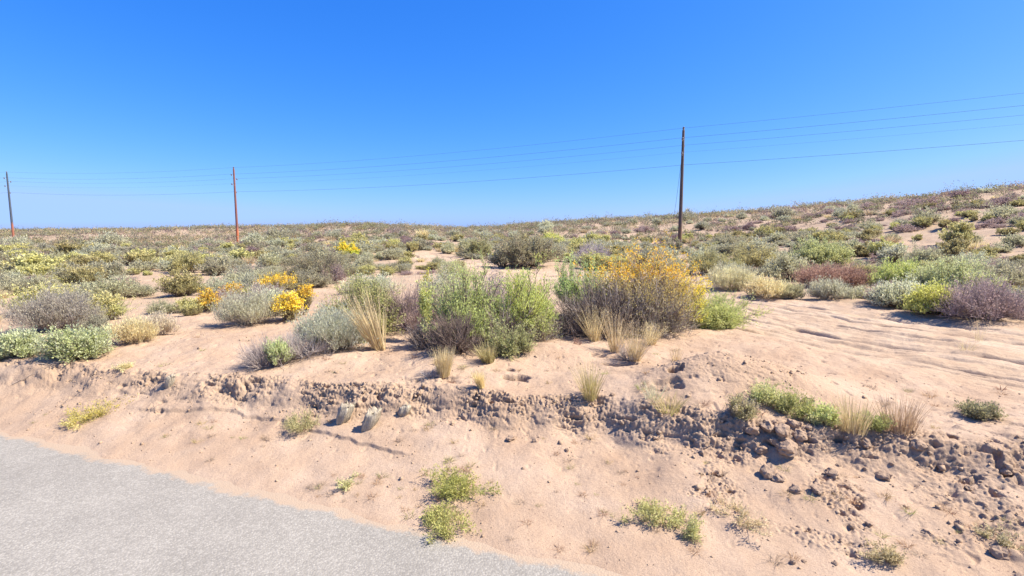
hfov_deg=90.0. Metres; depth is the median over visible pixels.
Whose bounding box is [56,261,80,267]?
sagebrush shrub
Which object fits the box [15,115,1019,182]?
power line wire
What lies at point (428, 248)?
silvery shrub
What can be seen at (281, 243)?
silvery shrub
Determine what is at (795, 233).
sagebrush shrub
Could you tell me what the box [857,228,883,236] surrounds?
rabbitbrush shrub
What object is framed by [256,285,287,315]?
silver sagebrush
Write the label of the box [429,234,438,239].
silvery shrub
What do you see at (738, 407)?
bank weed
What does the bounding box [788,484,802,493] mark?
dirt clod
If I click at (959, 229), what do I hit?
rabbitbrush shrub
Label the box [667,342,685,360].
straw grass
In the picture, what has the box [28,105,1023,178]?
power line wire
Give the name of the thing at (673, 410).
green grass
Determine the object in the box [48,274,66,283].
rabbitbrush shrub
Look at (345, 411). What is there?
wood stub
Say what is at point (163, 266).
silvery shrub
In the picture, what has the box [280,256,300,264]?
sagebrush shrub
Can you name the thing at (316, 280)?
sagebrush shrub
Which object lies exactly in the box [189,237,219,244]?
silvery shrub
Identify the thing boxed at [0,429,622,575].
road
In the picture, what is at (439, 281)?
silver sagebrush
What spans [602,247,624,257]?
rabbitbrush shrub
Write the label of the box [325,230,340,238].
silvery shrub
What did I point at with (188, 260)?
sagebrush
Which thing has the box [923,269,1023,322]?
twiggy shrub
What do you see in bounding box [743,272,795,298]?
straw bush
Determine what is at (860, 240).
purple twig shrub
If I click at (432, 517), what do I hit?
roadside weed
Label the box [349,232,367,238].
rabbitbrush shrub
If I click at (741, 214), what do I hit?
silvery shrub
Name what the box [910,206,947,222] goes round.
sagebrush shrub
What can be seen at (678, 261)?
sagebrush shrub
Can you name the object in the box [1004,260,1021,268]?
sagebrush shrub
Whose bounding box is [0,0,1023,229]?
sky
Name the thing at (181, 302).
rabbitbrush shrub
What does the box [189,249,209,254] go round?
silvery shrub
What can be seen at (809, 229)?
rabbitbrush shrub
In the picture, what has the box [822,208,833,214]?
purple twig shrub
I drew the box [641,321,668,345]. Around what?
straw grass
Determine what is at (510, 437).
dirt clod
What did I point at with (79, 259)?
rabbitbrush shrub
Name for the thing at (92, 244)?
rabbitbrush shrub
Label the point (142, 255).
rabbitbrush shrub
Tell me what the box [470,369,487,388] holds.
bunch grass
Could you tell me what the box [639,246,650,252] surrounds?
silvery shrub
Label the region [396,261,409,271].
sagebrush shrub
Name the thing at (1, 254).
sagebrush shrub
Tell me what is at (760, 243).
silvery shrub
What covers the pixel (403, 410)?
wood stub
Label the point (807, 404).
bank weed
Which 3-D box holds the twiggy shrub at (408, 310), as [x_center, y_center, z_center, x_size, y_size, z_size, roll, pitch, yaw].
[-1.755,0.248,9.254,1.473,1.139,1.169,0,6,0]
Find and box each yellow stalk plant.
[415,280,436,333]
[420,267,432,286]
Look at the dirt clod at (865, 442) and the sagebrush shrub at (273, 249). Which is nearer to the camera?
the dirt clod at (865, 442)
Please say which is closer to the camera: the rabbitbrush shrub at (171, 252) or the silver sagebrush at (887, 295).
the silver sagebrush at (887, 295)
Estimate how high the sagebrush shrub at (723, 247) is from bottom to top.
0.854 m
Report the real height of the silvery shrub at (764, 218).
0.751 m
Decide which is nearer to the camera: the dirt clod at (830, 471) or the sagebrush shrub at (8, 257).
the dirt clod at (830, 471)
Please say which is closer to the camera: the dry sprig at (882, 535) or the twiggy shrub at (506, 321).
the dry sprig at (882, 535)
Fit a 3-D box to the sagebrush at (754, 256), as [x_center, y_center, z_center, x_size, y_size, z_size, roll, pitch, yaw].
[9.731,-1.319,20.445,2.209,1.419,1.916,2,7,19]
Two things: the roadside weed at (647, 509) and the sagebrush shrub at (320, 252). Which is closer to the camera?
the roadside weed at (647, 509)
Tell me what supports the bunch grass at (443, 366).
on the ground at (844, 347)
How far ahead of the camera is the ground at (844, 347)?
5.69 m
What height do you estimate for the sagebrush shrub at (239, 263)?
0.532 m
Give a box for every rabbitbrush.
[195,287,226,311]
[216,281,243,296]
[253,271,302,291]
[269,289,309,322]
[295,278,318,312]
[333,239,359,255]
[417,241,510,346]
[433,258,479,283]
[484,249,562,338]
[541,228,564,240]
[543,248,608,315]
[684,287,773,330]
[788,233,857,265]
[866,255,925,286]
[896,277,963,315]
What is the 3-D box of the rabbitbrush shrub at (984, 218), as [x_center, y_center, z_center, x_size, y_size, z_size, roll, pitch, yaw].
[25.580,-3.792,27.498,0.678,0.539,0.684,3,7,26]
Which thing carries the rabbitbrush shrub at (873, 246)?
on the ground at (844, 347)
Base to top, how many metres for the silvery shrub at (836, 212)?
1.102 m
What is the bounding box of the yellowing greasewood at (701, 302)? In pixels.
[649,270,721,322]
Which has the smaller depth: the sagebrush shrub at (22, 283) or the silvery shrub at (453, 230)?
the sagebrush shrub at (22, 283)
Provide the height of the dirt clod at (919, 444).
0.101 m
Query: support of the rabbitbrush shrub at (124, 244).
on the ground at (844, 347)
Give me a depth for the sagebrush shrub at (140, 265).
22.16 m
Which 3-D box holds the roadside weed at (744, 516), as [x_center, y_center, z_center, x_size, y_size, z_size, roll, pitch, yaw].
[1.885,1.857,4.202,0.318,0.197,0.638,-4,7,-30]
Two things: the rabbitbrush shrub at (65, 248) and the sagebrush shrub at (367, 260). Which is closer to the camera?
the sagebrush shrub at (367, 260)
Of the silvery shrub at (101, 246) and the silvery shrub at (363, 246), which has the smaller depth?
the silvery shrub at (363, 246)
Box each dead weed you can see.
[419,368,439,377]
[614,338,648,360]
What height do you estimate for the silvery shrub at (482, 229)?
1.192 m
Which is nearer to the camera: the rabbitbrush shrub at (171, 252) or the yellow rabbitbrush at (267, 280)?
the yellow rabbitbrush at (267, 280)
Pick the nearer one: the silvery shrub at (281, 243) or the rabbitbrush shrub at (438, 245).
the rabbitbrush shrub at (438, 245)
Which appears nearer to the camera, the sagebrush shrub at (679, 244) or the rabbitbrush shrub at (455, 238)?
the sagebrush shrub at (679, 244)
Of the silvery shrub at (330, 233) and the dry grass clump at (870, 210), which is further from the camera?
the silvery shrub at (330, 233)
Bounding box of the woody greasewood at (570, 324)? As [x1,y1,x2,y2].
[552,269,658,339]
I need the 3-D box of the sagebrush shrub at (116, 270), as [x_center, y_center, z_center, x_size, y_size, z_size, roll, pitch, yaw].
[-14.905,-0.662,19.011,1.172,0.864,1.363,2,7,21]
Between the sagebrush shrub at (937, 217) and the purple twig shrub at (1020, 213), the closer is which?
the purple twig shrub at (1020, 213)
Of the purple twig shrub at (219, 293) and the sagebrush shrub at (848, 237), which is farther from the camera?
the sagebrush shrub at (848, 237)
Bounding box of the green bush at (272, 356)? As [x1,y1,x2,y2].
[259,336,295,366]
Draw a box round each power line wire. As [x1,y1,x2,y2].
[1,93,1020,172]
[11,140,1022,194]
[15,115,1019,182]
[26,124,1017,187]
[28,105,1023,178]
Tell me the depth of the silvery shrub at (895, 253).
19.59 m
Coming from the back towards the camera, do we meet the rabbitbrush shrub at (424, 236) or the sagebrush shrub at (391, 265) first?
the rabbitbrush shrub at (424, 236)
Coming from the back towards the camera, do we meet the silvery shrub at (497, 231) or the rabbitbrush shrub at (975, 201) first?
the silvery shrub at (497, 231)
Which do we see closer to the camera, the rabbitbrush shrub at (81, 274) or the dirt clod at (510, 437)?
the dirt clod at (510, 437)
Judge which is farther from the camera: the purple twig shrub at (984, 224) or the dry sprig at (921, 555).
the purple twig shrub at (984, 224)
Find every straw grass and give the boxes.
[330,286,387,350]
[467,340,499,363]
[572,303,615,341]
[594,302,642,352]
[616,320,658,362]
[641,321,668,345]
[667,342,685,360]
[830,392,885,436]
[866,393,932,436]
[966,313,990,340]
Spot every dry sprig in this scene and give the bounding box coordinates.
[312,479,328,490]
[582,541,600,552]
[686,545,702,556]
[763,549,791,568]
[776,552,800,560]
[849,495,862,504]
[869,530,900,538]
[876,490,893,501]
[896,537,915,547]
[901,503,918,514]
[908,549,931,558]
[937,505,960,516]
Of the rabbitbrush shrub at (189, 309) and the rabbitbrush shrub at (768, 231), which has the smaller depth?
the rabbitbrush shrub at (189, 309)
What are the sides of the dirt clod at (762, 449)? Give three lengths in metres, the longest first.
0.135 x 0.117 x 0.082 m
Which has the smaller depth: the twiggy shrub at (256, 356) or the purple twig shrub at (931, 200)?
the twiggy shrub at (256, 356)
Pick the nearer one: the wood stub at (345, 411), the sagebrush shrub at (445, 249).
the wood stub at (345, 411)
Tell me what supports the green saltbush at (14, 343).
on the ground at (844, 347)
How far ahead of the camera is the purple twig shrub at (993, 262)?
16.62 m
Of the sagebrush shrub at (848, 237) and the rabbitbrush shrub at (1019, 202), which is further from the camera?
the rabbitbrush shrub at (1019, 202)
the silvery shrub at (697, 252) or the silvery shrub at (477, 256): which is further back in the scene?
the silvery shrub at (477, 256)
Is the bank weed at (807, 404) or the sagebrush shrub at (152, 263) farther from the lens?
the sagebrush shrub at (152, 263)
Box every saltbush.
[0,322,47,358]
[28,319,120,364]
[315,267,413,336]
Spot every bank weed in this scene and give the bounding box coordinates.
[725,392,761,420]
[746,377,793,409]
[769,380,820,419]
[799,398,844,427]
[849,410,896,432]
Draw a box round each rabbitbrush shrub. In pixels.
[0,242,31,251]
[0,256,15,268]
[0,280,80,310]
[3,247,47,257]
[8,249,64,270]
[12,262,59,278]
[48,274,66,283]
[51,239,84,254]
[55,251,86,260]
[60,264,110,283]
[62,254,104,265]
[76,287,141,320]
[81,242,105,247]
[86,251,118,262]
[116,241,131,247]
[120,249,154,264]
[123,246,156,258]
[126,268,140,274]
[142,270,152,275]
[150,267,212,296]
[151,255,171,263]
[161,248,191,257]
[168,296,200,310]
[169,269,181,275]
[173,300,203,315]
[198,250,214,258]
[216,241,234,248]
[227,247,254,260]
[233,285,254,301]
[250,250,271,258]
[275,236,301,245]
[338,235,352,242]
[342,236,363,243]
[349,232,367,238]
[353,264,377,274]
[379,264,398,275]
[385,242,393,249]
[387,237,399,241]
[396,255,414,264]
[401,249,415,257]
[404,240,419,250]
[414,233,427,239]
[415,265,429,269]
[426,261,439,269]
[432,242,453,248]
[449,259,465,266]
[450,233,464,241]
[490,233,503,238]
[560,251,578,261]
[567,241,589,254]
[569,235,597,247]
[575,249,612,270]
[586,231,597,239]
[594,234,610,240]
[595,254,630,268]
[601,242,627,252]
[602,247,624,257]
[639,236,654,242]
[682,231,695,238]
[712,232,735,237]
[727,257,743,265]
[732,229,749,236]
[738,231,756,237]
[752,224,773,236]
[765,229,773,236]
[772,227,786,232]
[798,227,817,231]
[805,228,851,243]
[826,230,843,238]
[840,208,861,218]
[842,215,854,220]
[847,240,870,256]
[854,263,876,275]
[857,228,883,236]
[858,234,875,240]
[865,235,908,255]
[869,224,882,230]
[884,210,894,214]
[888,220,903,230]
[907,214,933,227]
[911,233,922,240]
[918,259,941,269]
[922,202,937,208]
[935,235,970,256]
[937,217,976,244]
[937,218,957,227]
[954,210,978,215]
[958,210,979,217]
[966,250,995,260]
[968,199,986,205]
[968,214,978,220]
[971,202,982,207]
[971,243,1000,257]
[979,213,995,220]
[993,281,1022,291]
[995,226,1021,234]
[1007,253,1023,261]
[1008,197,1023,206]
[1014,220,1023,229]
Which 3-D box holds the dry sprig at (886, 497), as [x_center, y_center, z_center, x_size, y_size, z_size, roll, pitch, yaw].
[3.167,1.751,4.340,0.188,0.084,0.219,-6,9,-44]
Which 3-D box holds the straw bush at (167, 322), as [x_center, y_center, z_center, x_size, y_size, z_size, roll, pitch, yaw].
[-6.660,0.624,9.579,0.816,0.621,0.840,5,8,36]
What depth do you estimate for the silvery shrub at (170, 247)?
30.51 m
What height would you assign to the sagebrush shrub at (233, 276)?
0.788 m
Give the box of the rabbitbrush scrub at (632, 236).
[0,179,1023,286]
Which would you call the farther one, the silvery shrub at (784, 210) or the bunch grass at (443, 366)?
the silvery shrub at (784, 210)
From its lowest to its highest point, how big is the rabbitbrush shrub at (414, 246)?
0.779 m
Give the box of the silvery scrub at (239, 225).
[1,185,1022,244]
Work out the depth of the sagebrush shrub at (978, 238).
22.82 m
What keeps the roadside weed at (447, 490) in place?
on the ground at (844, 347)
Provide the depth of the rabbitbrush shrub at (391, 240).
41.23 m
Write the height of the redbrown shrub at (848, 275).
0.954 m
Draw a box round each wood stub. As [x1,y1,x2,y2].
[165,373,175,388]
[336,401,355,424]
[361,406,381,431]
[398,404,411,416]
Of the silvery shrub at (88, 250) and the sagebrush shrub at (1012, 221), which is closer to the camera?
the sagebrush shrub at (1012, 221)
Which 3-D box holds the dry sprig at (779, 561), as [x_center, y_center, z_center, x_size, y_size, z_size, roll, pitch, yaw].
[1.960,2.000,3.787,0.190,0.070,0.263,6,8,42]
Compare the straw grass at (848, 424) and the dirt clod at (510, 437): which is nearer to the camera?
the straw grass at (848, 424)
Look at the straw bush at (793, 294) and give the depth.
13.46 m
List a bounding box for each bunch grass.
[428,346,456,377]
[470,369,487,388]
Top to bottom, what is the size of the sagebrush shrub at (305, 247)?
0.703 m
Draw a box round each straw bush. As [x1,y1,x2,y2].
[101,309,163,343]
[132,307,182,335]
[703,259,761,289]
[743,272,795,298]
[779,281,807,299]
[804,274,856,298]
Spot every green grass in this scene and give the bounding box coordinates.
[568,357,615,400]
[638,380,671,400]
[646,389,692,415]
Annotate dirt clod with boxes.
[506,434,515,441]
[699,450,705,455]
[745,427,759,434]
[754,445,767,453]
[758,420,773,432]
[759,463,777,478]
[767,436,777,445]
[771,472,785,481]
[774,423,789,437]
[774,438,797,456]
[787,418,799,428]
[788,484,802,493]
[792,428,807,441]
[805,424,812,430]
[810,484,823,495]
[825,467,838,477]
[860,437,871,448]
[864,521,872,526]
[874,470,892,481]
[908,438,927,450]
[921,528,931,536]
[954,520,965,526]
[964,485,973,490]
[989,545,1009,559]
[1000,467,1012,475]
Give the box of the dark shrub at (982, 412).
[952,396,1008,421]
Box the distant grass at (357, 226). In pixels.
[1,180,1023,245]
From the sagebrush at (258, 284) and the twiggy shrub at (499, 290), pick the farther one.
the sagebrush at (258, 284)
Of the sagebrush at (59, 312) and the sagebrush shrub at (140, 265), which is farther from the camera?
the sagebrush shrub at (140, 265)
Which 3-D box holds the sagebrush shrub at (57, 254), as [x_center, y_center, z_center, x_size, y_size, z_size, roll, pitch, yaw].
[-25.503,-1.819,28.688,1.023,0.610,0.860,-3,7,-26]
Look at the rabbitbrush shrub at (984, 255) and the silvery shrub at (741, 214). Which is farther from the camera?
the silvery shrub at (741, 214)
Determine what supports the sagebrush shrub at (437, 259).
on the ground at (844, 347)
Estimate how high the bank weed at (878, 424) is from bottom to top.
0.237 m
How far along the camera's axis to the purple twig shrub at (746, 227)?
47.66 m
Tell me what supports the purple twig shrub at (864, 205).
on the ground at (844, 347)
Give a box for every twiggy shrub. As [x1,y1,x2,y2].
[232,329,296,371]
[267,324,338,360]
[320,260,347,282]
[381,275,447,330]
[398,316,454,350]
[418,307,494,355]
[471,265,506,306]
[471,279,539,344]
[514,306,567,341]
[574,237,611,263]
[617,267,711,336]
[860,276,901,303]
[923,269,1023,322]
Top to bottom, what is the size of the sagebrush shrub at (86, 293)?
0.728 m
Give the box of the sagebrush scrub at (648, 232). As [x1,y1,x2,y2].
[0,182,1023,273]
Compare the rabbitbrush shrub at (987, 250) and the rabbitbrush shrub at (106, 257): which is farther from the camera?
the rabbitbrush shrub at (106, 257)
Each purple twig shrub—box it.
[111,273,139,282]
[194,281,242,305]
[245,246,260,251]
[389,227,405,233]
[398,270,413,274]
[402,237,411,243]
[633,224,654,231]
[722,226,739,230]
[738,222,757,229]
[784,225,799,230]
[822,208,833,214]
[838,224,854,229]
[841,217,856,222]
[847,236,885,245]
[857,201,875,208]
[869,251,892,260]
[890,207,910,216]
[891,222,923,231]
[893,200,925,207]
[893,205,909,209]
[895,198,918,205]
[912,197,947,204]
[916,245,941,254]
[930,203,950,210]
[944,189,978,197]
[949,217,960,221]
[955,252,1009,269]
[973,222,996,227]
[980,201,1001,207]
[983,217,1006,223]
[989,196,1017,204]
[990,223,1006,227]
[1005,210,1023,219]
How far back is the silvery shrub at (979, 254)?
17.53 m
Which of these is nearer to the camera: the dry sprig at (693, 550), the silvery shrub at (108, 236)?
the dry sprig at (693, 550)
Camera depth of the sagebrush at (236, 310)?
10.13 m
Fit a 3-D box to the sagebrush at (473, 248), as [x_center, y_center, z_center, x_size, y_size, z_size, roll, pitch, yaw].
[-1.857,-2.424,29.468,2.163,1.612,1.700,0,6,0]
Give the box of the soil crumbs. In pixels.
[9,329,1023,575]
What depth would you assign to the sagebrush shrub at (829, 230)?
33.35 m
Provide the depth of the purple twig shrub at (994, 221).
26.72 m
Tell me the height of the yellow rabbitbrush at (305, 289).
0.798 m
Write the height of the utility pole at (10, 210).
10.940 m
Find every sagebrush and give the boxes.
[0,277,115,330]
[167,249,212,272]
[209,282,285,325]
[221,256,274,276]
[237,277,287,302]
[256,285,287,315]
[279,242,355,279]
[289,294,377,350]
[335,270,408,292]
[408,264,472,302]
[463,232,497,255]
[482,227,566,267]
[484,243,515,266]
[484,317,540,360]
[684,244,742,274]
[728,240,783,271]
[760,246,815,281]
[861,274,930,307]
[893,252,1011,293]
[967,256,1023,286]
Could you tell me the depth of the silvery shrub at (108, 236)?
52.66 m
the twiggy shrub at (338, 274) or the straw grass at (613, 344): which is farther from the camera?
the twiggy shrub at (338, 274)
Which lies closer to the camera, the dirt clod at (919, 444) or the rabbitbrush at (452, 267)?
the dirt clod at (919, 444)
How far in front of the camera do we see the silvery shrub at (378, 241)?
40.64 m
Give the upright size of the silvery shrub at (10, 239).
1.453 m
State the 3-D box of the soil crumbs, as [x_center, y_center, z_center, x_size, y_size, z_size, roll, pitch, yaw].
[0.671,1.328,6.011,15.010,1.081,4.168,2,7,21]
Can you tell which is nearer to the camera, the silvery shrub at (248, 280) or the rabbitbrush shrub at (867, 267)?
the silvery shrub at (248, 280)
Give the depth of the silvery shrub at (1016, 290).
11.31 m
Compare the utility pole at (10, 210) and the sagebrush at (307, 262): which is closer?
the sagebrush at (307, 262)
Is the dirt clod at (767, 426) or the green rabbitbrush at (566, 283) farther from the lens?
the green rabbitbrush at (566, 283)
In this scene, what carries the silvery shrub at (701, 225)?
on the ground at (844, 347)
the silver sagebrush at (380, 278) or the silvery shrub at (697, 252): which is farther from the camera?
the silvery shrub at (697, 252)
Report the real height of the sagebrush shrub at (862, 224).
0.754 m
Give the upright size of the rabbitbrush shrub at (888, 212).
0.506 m
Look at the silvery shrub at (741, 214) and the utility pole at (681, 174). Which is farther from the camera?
the silvery shrub at (741, 214)
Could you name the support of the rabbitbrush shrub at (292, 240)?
on the ground at (844, 347)
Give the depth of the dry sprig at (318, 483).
4.99 m
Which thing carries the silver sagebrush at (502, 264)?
on the ground at (844, 347)
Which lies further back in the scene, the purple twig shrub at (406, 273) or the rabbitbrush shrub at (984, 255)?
the purple twig shrub at (406, 273)
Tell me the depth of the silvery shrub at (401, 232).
55.88 m
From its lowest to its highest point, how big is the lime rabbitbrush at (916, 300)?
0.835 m
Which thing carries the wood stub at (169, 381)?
on the ground at (844, 347)
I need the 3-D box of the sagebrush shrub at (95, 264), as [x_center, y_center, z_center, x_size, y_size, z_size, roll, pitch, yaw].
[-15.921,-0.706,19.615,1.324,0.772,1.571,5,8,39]
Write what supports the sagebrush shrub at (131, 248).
on the ground at (844, 347)
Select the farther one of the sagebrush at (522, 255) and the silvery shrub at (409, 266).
the sagebrush at (522, 255)
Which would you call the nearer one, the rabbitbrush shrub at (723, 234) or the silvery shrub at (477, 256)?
the silvery shrub at (477, 256)
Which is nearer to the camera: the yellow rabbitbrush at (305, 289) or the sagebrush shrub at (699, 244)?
the yellow rabbitbrush at (305, 289)
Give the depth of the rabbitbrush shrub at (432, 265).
21.28 m
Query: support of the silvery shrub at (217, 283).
on the ground at (844, 347)
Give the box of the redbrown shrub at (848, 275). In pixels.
[785,259,876,286]
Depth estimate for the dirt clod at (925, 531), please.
3.97 m
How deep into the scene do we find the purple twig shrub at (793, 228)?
41.20 m
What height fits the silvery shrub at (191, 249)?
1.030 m
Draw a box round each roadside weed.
[58,412,94,430]
[61,393,137,424]
[110,359,135,373]
[281,408,319,434]
[335,471,360,490]
[419,462,503,505]
[419,498,480,544]
[617,495,699,531]
[670,502,705,544]
[708,492,773,536]
[858,536,908,567]
[970,519,1023,549]
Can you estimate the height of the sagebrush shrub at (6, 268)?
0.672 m
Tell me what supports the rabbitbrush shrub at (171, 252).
on the ground at (844, 347)
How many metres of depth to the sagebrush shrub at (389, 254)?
26.16 m
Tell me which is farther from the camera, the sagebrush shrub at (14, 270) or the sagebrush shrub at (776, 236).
the sagebrush shrub at (776, 236)
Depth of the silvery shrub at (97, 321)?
9.98 m
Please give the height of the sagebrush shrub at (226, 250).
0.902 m
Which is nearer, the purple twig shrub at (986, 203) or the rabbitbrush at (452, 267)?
the rabbitbrush at (452, 267)
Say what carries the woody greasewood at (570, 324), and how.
on the ground at (844, 347)
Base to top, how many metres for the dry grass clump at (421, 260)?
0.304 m
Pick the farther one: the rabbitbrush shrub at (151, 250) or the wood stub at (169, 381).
the rabbitbrush shrub at (151, 250)
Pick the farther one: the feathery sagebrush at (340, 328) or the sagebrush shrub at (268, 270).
the sagebrush shrub at (268, 270)
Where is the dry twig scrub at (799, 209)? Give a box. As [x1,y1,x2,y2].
[11,180,1023,246]
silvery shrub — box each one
[0,233,37,244]
[2,270,29,278]
[11,240,36,245]
[35,241,55,250]
[73,245,103,254]
[79,311,113,330]
[89,229,131,245]
[93,239,117,249]
[116,246,127,251]
[155,257,183,271]
[160,244,186,252]
[179,245,198,252]
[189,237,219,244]
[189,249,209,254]
[200,274,232,290]
[231,269,260,289]
[241,231,267,243]
[265,225,288,238]
[266,237,288,247]
[273,246,302,257]
[283,228,301,237]
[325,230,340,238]
[355,238,376,254]
[371,237,387,244]
[380,233,393,238]
[397,261,412,268]
[398,230,408,235]
[423,245,431,250]
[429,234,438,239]
[435,235,448,240]
[444,228,460,236]
[472,253,483,258]
[477,226,490,231]
[482,231,493,238]
[490,228,503,234]
[490,236,504,243]
[508,230,519,237]
[536,220,554,227]
[537,226,547,232]
[542,224,551,230]
[552,243,575,258]
[567,252,579,261]
[592,240,625,252]
[609,240,627,248]
[620,228,631,233]
[625,218,637,222]
[637,240,650,247]
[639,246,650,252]
[651,217,662,224]
[651,251,666,260]
[654,246,681,256]
[670,224,677,230]
[674,207,694,220]
[686,244,710,259]
[694,221,709,229]
[710,257,760,272]
[736,212,750,218]
[745,234,778,251]
[753,265,766,276]
[759,214,769,220]
[770,204,797,216]
[776,214,794,221]
[830,206,850,216]
[846,203,859,209]
[847,229,862,237]
[851,259,868,263]
[874,242,910,265]
[889,217,910,225]
[947,249,998,264]
[976,187,993,192]
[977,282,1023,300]
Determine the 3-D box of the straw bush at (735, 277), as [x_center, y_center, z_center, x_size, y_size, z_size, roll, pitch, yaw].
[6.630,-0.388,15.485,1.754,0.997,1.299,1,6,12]
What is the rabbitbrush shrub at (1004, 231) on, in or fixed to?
on the ground at (844, 347)
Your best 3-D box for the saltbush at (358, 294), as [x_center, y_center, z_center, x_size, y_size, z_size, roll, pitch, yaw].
[-2.663,0.220,9.199,1.885,1.207,1.626,0,6,0]
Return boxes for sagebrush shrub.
[0,250,6,259]
[0,251,22,265]
[0,263,13,274]
[0,269,22,290]
[0,272,60,294]
[2,267,16,275]
[47,263,90,283]
[52,250,63,256]
[55,285,104,300]
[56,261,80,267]
[70,269,148,297]
[75,261,118,269]
[89,248,110,253]
[91,259,131,279]
[101,246,118,253]
[120,243,148,254]
[121,279,160,296]
[126,260,159,269]
[128,258,154,271]
[142,297,176,314]
[144,244,162,256]
[193,253,236,275]
[214,253,240,264]
[218,246,241,252]
[220,266,274,284]
[230,259,248,265]
[256,252,282,265]
[260,246,286,253]
[260,267,287,276]
[266,264,282,271]
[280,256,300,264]
[288,264,337,288]
[302,242,320,249]
[307,243,324,251]
[310,244,343,260]
[329,240,347,245]
[333,255,350,265]
[335,254,351,260]
[335,260,359,274]
[345,253,359,261]
[351,253,376,267]
[357,250,374,258]
[374,251,382,259]
[379,246,404,259]
[385,262,396,271]
[395,241,405,247]
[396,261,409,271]
[403,238,431,249]
[431,255,444,262]
[440,244,455,253]
[453,251,463,256]
[457,237,477,249]
[459,253,476,258]
[595,238,606,246]
[618,248,658,264]
[621,241,642,249]
[662,238,683,252]
[666,255,689,271]
[666,261,683,270]
[679,245,694,252]
[695,240,715,248]
[710,231,744,242]
[714,235,735,244]
[715,241,739,255]
[734,240,747,247]
[763,230,790,242]
[774,241,785,245]
[787,241,811,250]
[788,228,813,242]
[789,231,807,237]
[824,227,836,233]
[837,231,856,239]
[839,238,867,246]
[841,226,858,231]
[842,283,870,299]
[847,257,886,271]
[855,219,883,228]
[860,222,884,228]
[883,232,903,240]
[897,240,956,267]
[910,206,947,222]
[971,232,986,242]
[975,207,1023,219]
[984,203,1022,211]
[989,241,1015,252]
[995,231,1023,245]
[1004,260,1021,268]
[1005,215,1023,225]
[1015,259,1023,265]
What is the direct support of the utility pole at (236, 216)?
on the ground at (844, 347)
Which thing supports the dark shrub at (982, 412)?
on the ground at (844, 347)
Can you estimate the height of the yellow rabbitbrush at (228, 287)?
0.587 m
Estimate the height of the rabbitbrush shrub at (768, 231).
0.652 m
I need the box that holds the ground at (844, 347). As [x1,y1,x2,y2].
[0,189,1023,575]
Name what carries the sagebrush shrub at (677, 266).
on the ground at (844, 347)
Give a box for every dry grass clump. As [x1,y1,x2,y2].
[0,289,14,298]
[238,256,257,263]
[414,228,432,234]
[416,257,427,261]
[445,243,459,251]
[863,209,877,214]
[870,232,906,242]
[963,238,995,250]
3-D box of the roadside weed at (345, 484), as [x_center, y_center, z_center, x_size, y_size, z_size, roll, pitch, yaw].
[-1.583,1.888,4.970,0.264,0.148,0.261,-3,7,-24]
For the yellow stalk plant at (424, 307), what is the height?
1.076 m
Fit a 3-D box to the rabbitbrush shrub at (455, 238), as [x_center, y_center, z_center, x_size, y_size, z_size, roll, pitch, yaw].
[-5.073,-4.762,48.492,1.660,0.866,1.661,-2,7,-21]
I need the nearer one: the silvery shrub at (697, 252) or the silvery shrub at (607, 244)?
the silvery shrub at (697, 252)
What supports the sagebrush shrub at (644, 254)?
on the ground at (844, 347)
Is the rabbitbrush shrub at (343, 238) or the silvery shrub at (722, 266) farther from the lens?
the rabbitbrush shrub at (343, 238)
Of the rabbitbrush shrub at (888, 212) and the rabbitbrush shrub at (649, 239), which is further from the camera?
the rabbitbrush shrub at (649, 239)
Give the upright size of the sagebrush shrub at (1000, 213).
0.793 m
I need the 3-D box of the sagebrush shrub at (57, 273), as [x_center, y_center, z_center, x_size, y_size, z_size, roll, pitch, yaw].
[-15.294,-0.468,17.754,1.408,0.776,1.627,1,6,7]
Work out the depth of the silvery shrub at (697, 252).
25.90 m
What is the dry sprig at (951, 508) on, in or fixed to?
on the ground at (844, 347)
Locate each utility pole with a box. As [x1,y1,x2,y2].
[3,171,14,236]
[231,167,238,241]
[670,127,684,241]
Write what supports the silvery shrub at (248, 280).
on the ground at (844, 347)
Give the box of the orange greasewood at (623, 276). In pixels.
[558,229,718,323]
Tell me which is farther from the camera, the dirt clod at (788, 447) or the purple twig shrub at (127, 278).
the purple twig shrub at (127, 278)
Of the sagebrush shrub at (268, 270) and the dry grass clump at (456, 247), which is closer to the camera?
the sagebrush shrub at (268, 270)
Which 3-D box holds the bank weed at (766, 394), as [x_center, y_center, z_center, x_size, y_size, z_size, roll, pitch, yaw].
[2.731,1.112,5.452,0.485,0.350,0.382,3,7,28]
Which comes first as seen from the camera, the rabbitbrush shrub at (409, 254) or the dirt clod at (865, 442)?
the dirt clod at (865, 442)
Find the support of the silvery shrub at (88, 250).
on the ground at (844, 347)
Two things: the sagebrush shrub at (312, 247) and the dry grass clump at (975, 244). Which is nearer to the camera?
the dry grass clump at (975, 244)
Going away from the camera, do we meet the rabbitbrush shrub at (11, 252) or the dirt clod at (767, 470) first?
the dirt clod at (767, 470)
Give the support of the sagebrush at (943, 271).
on the ground at (844, 347)
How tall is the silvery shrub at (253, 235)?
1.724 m
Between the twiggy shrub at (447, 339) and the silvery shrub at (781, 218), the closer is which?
the twiggy shrub at (447, 339)
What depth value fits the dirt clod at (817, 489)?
4.38 m
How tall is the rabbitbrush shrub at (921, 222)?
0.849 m
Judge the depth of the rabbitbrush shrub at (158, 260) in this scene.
24.06 m
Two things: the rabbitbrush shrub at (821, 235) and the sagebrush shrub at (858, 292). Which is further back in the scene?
the rabbitbrush shrub at (821, 235)
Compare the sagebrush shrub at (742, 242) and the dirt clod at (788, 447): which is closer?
the dirt clod at (788, 447)
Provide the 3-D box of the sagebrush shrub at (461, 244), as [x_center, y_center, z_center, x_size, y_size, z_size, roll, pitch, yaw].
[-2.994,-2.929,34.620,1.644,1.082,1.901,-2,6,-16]

